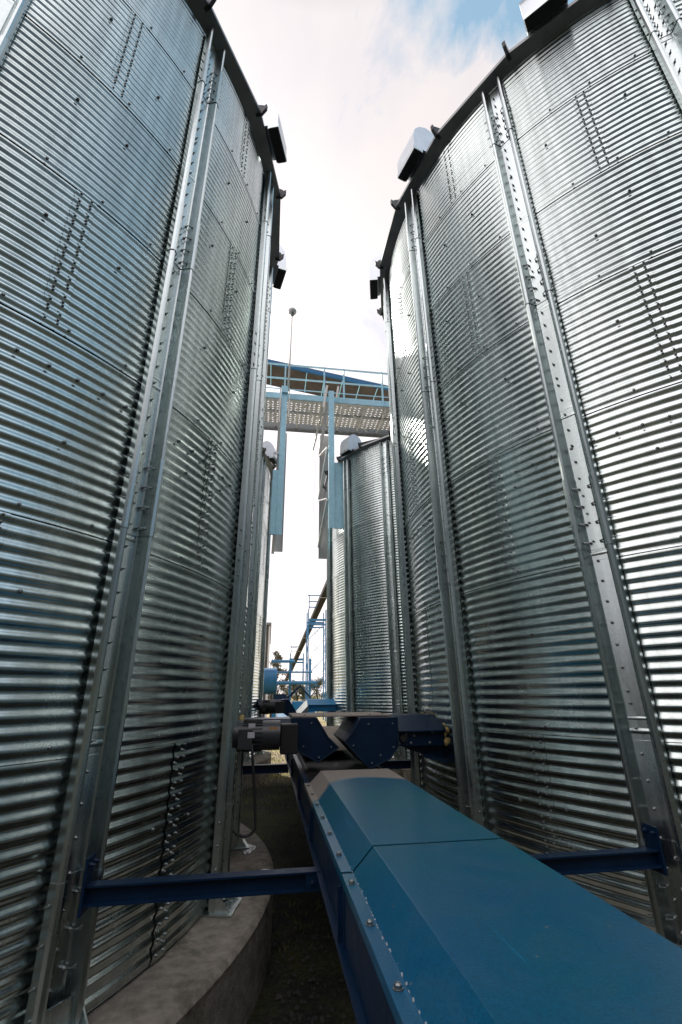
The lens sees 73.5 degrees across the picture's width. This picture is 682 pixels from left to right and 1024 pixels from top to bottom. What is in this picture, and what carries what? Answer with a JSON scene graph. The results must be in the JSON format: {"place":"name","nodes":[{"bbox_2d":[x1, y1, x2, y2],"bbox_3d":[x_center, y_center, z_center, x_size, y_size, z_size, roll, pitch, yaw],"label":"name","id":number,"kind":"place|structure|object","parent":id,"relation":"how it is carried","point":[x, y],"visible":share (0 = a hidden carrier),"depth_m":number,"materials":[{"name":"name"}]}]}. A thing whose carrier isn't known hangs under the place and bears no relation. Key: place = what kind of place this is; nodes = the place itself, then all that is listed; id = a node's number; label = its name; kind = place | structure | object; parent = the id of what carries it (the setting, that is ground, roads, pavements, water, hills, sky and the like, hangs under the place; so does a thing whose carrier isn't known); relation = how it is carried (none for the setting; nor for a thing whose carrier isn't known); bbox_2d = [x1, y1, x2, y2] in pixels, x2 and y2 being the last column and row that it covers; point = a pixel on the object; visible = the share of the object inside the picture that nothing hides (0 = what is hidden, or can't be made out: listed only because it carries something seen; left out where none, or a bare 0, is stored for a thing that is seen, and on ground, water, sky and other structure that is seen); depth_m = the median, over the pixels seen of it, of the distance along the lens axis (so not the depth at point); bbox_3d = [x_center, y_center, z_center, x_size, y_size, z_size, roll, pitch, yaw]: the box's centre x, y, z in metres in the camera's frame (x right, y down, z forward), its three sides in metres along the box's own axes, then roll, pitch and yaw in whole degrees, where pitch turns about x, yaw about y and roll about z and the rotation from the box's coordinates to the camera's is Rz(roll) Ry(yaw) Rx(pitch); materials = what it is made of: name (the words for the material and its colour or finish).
{"place":"outdoors","nodes":[
{"label":"outdoors","id":0,"kind":"place"},
{"bbox_2d":[258,622,271,716],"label":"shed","id":1,"kind":"structure","parent":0,"point":[268,640],"depth_m":28.58,"materials":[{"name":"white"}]},
{"bbox_2d":[240,695,356,1023],"bbox_3d":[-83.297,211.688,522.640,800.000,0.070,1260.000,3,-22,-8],"label":"ground","id":2,"kind":"structure","parent":0,"point":[340,1003],"depth_m":3.77,"materials":[{"name":"grey gravel"}]},
{"bbox_2d":[0,0,286,1023],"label":"grain silo","id":3,"kind":"object","parent":2,"relation":"on","point":[142,252],"visible":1,"depth_m":2.92,"materials":[{"name":"silver metal"}]},
{"bbox_2d":[77,852,319,917],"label":"support beam","id":4,"kind":"structure","parent":3,"relation":"attached to","point":[119,892],"depth_m":2.19,"materials":[{"name":"blue metal"}]},
{"bbox_2d":[276,713,681,1023],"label":"grain conveyor","id":5,"kind":"object","parent":4,"relation":"on","point":[439,911],"visible":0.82,"depth_m":1.21,"materials":[{"name":"blue metal"}]},
{"bbox_2d":[258,699,295,715],"bbox_3d":[-1.632,5.020,11.714,0.990,0.400,1.095,3,-22,-8],"label":"discharge conveyor","id":6,"kind":"object","parent":5,"relation":"on","point":[285,707],"visible":1,"depth_m":11.30,"materials":[{"name":"black metal"}]},
{"bbox_2d":[296,699,335,712],"bbox_3d":[-0.598,5.218,12.025,1.200,0.642,0.907,3,-22,-8],"label":"discharge conveyor","id":7,"kind":"object","parent":5,"relation":"on","point":[311,705],"visible":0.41,"depth_m":11.73,"materials":[{"name":"blue metal"}]},
{"bbox_2d":[241,844,255,854],"bbox_3d":[-0.909,3.307,4.482,0.146,0.006,0.331,3,-22,-8],"label":"ice patch","id":8,"kind":"object","parent":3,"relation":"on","point":[250,849],"visible":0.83,"depth_m":4.45,"materials":[{"name":"white ice"}]},
{"bbox_2d":[243,763,288,773],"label":"support beam","id":9,"kind":"structure","parent":3,"relation":"attached to","point":[269,768],"depth_m":5.73,"materials":[{"name":"metal"}]},
{"bbox_2d":[232,715,338,837],"bbox_3d":[-0.506,2.278,4.123,0.954,0.820,1.159,3,-22,-8],"label":"discharge conveyor","id":10,"kind":"object","parent":3,"relation":"attached to","point":[308,737],"visible":0.95,"depth_m":3.90,"materials":[{"name":"metal"}]},
{"bbox_2d":[289,712,391,717],"bbox_3d":[-0.041,2.034,4.604,0.935,0.024,0.795,3,-22,-8],"label":"cover plate","id":11,"kind":"object","parent":10,"relation":"on","point":[331,714],"visible":1,"depth_m":4.39,"materials":[{"name":"silver metal"}]},
{"bbox_2d":[242,441,277,789],"bbox_3d":[-5.851,1.660,12.998,8.104,10.480,8.104,7,-23,-19],"label":"grain silo","id":12,"kind":"object","parent":2,"relation":"on","point":[259,613],"visible":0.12,"depth_m":12.39,"materials":[{"name":"metal"}]},
{"bbox_2d":[270,393,286,553],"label":"support tower","id":13,"kind":"structure","parent":12,"relation":"attached to","point":[277,506],"depth_m":13.45,"materials":[{"name":"blue metal"}]},
{"bbox_2d":[259,668,276,716],"bbox_3d":[-3.569,9.107,21.918,0.870,3.120,1.260,3,-22,-8],"label":"fan drum","id":14,"kind":"object","parent":2,"relation":"on","point":[270,681],"visible":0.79,"depth_m":21.76,"materials":[{"name":"blue paint"}]},
{"bbox_2d":[267,678,287,699],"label":"tree","id":15,"kind":"object","parent":2,"relation":"on","point":[277,689],"visible":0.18,"depth_m":60.87,"materials":[{"name":"green plant"}]},
{"bbox_2d":[269,651,287,698],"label":"tree","id":16,"kind":"object","parent":2,"relation":"on","point":[277,656],"visible":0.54,"depth_m":48.59,"materials":[{"name":"green plant"}]},
{"bbox_2d":[273,685,311,699],"bbox_3d":[-3.033,11.583,28.308,2.335,1.551,1.400,3,-22,-8],"label":"loader frame","id":17,"kind":"object","parent":2,"relation":"on","point":[279,696],"visible":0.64,"depth_m":27.68,"materials":[{"name":"blue paint"}]},
{"bbox_2d":[272,659,316,700],"bbox_3d":[-3.299,12.390,31.667,3.180,4.250,0.479,3,-22,-8],"label":"pipe rack","id":18,"kind":"object","parent":2,"relation":"on","point":[290,682],"visible":0.77,"depth_m":31.90,"materials":[{"name":"blue metal"}]},
{"bbox_2d":[282,680,306,700],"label":"tree","id":19,"kind":"object","parent":2,"relation":"on","point":[295,697],"visible":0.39,"depth_m":53.17,"materials":[{"name":"green plant"}]},
{"bbox_2d":[272,701,317,717],"bbox_3d":[-2.679,11.472,25.882,2.843,1.350,1.640,3,-22,-8],"label":"skip","id":20,"kind":"object","parent":2,"relation":"on","point":[296,705],"visible":0.06,"depth_m":25.36,"materials":[{"name":"blue paint"}]},
{"bbox_2d":[290,646,303,700],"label":"lattice tower","id":21,"kind":"structure","parent":2,"relation":"on","point":[301,659],"depth_m":60.14,"materials":[{"name":"blue metal"}]},
{"bbox_2d":[305,595,325,720],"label":"lattice tower","id":22,"kind":"structure","parent":2,"relation":"on","point":[323,624],"depth_m":36.62,"materials":[{"name":"blue metal"}]},
{"bbox_2d":[285,580,326,680],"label":"inclined belt","id":23,"kind":"object","parent":22,"relation":"on","point":[320,603],"visible":0.34,"depth_m":42.01,"materials":[{"name":"grey metal"}]},
{"bbox_2d":[308,677,326,698],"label":"tree","id":24,"kind":"object","parent":2,"relation":"on","point":[318,685],"visible":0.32,"depth_m":55.76,"materials":[{"name":"green plant"}]},
{"bbox_2d":[323,430,410,781],"bbox_3d":[3.280,2.073,14.285,8.104,10.480,8.104,-9,-23,21],"label":"grain silo","id":25,"kind":"object","parent":2,"relation":"on","point":[365,658],"visible":0.27,"depth_m":11.76,"materials":[{"name":"metal"}]},
{"bbox_2d":[317,391,343,558],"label":"support tower","id":26,"kind":"structure","parent":25,"relation":"on","point":[333,503],"depth_m":14.03,"materials":[{"name":"blue metal"}]},
{"bbox_2d":[264,362,390,449],"bbox_3d":[-0.897,-3.409,15.341,9.781,2.331,2.000,3,-22,-8],"label":"catwalk","id":27,"kind":"object","parent":26,"relation":"on","point":[344,403],"visible":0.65,"depth_m":15.27,"materials":[{"name":"blue paint"}]},
{"bbox_2d":[288,307,296,391],"bbox_3d":[-1.657,-5.422,15.112,0.300,3.415,0.300,3,-22,-8],"label":"lamp post","id":28,"kind":"object","parent":27,"relation":"on","point":[292,311],"visible":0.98,"depth_m":15.27,"materials":[{"name":"grey metal"}]},
{"bbox_2d":[309,443,316,585],"bbox_3d":[-1.734,1.984,26.784,0.011,1.231,23.307,1,-22,-4],"label":"wire","id":29,"kind":"object","parent":27,"relation":"attached to","point":[313,505],"visible":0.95,"depth_m":21.52,"materials":[{"name":"silver metal"}]},
{"bbox_2d":[266,359,388,400],"bbox_3d":[-0.985,-4.733,16.387,8.631,1.738,1.221,3,-22,-8],"label":"inclined conveyor","id":30,"kind":"object","parent":27,"relation":"on","point":[295,372],"visible":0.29,"depth_m":16.17,"materials":[{"name":"metal"}]},
{"bbox_2d":[369,0,681,947],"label":"grain silo","id":31,"kind":"object","parent":2,"relation":"on","point":[525,280],"visible":0.98,"depth_m":3.84,"materials":[{"name":"metal"}]},
{"bbox_2d":[333,711,448,768],"bbox_3d":[0.465,2.210,4.532,1.018,0.458,1.005,3,-22,-8],"label":"discharge conveyor","id":32,"kind":"object","parent":31,"relation":"attached to","point":[370,742],"visible":0.84,"depth_m":4.16,"materials":[{"name":"blue metal"}]},
{"bbox_2d":[380,759,410,768],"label":"support beam","id":33,"kind":"structure","parent":31,"relation":"attached to","point":[397,764],"depth_m":5.97,"materials":[{"name":"metal"}]},
{"bbox_2d":[528,823,667,875],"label":"support beam","id":34,"kind":"structure","parent":31,"relation":"attached to","point":[651,856],"depth_m":2.47,"materials":[{"name":"blue metal"}]},
{"bbox_2d":[212,0,573,695],"label":"sky","id":35,"kind":"structure","parent":0,"point":[349,83],"materials":[{"name":"white"}]}
]}

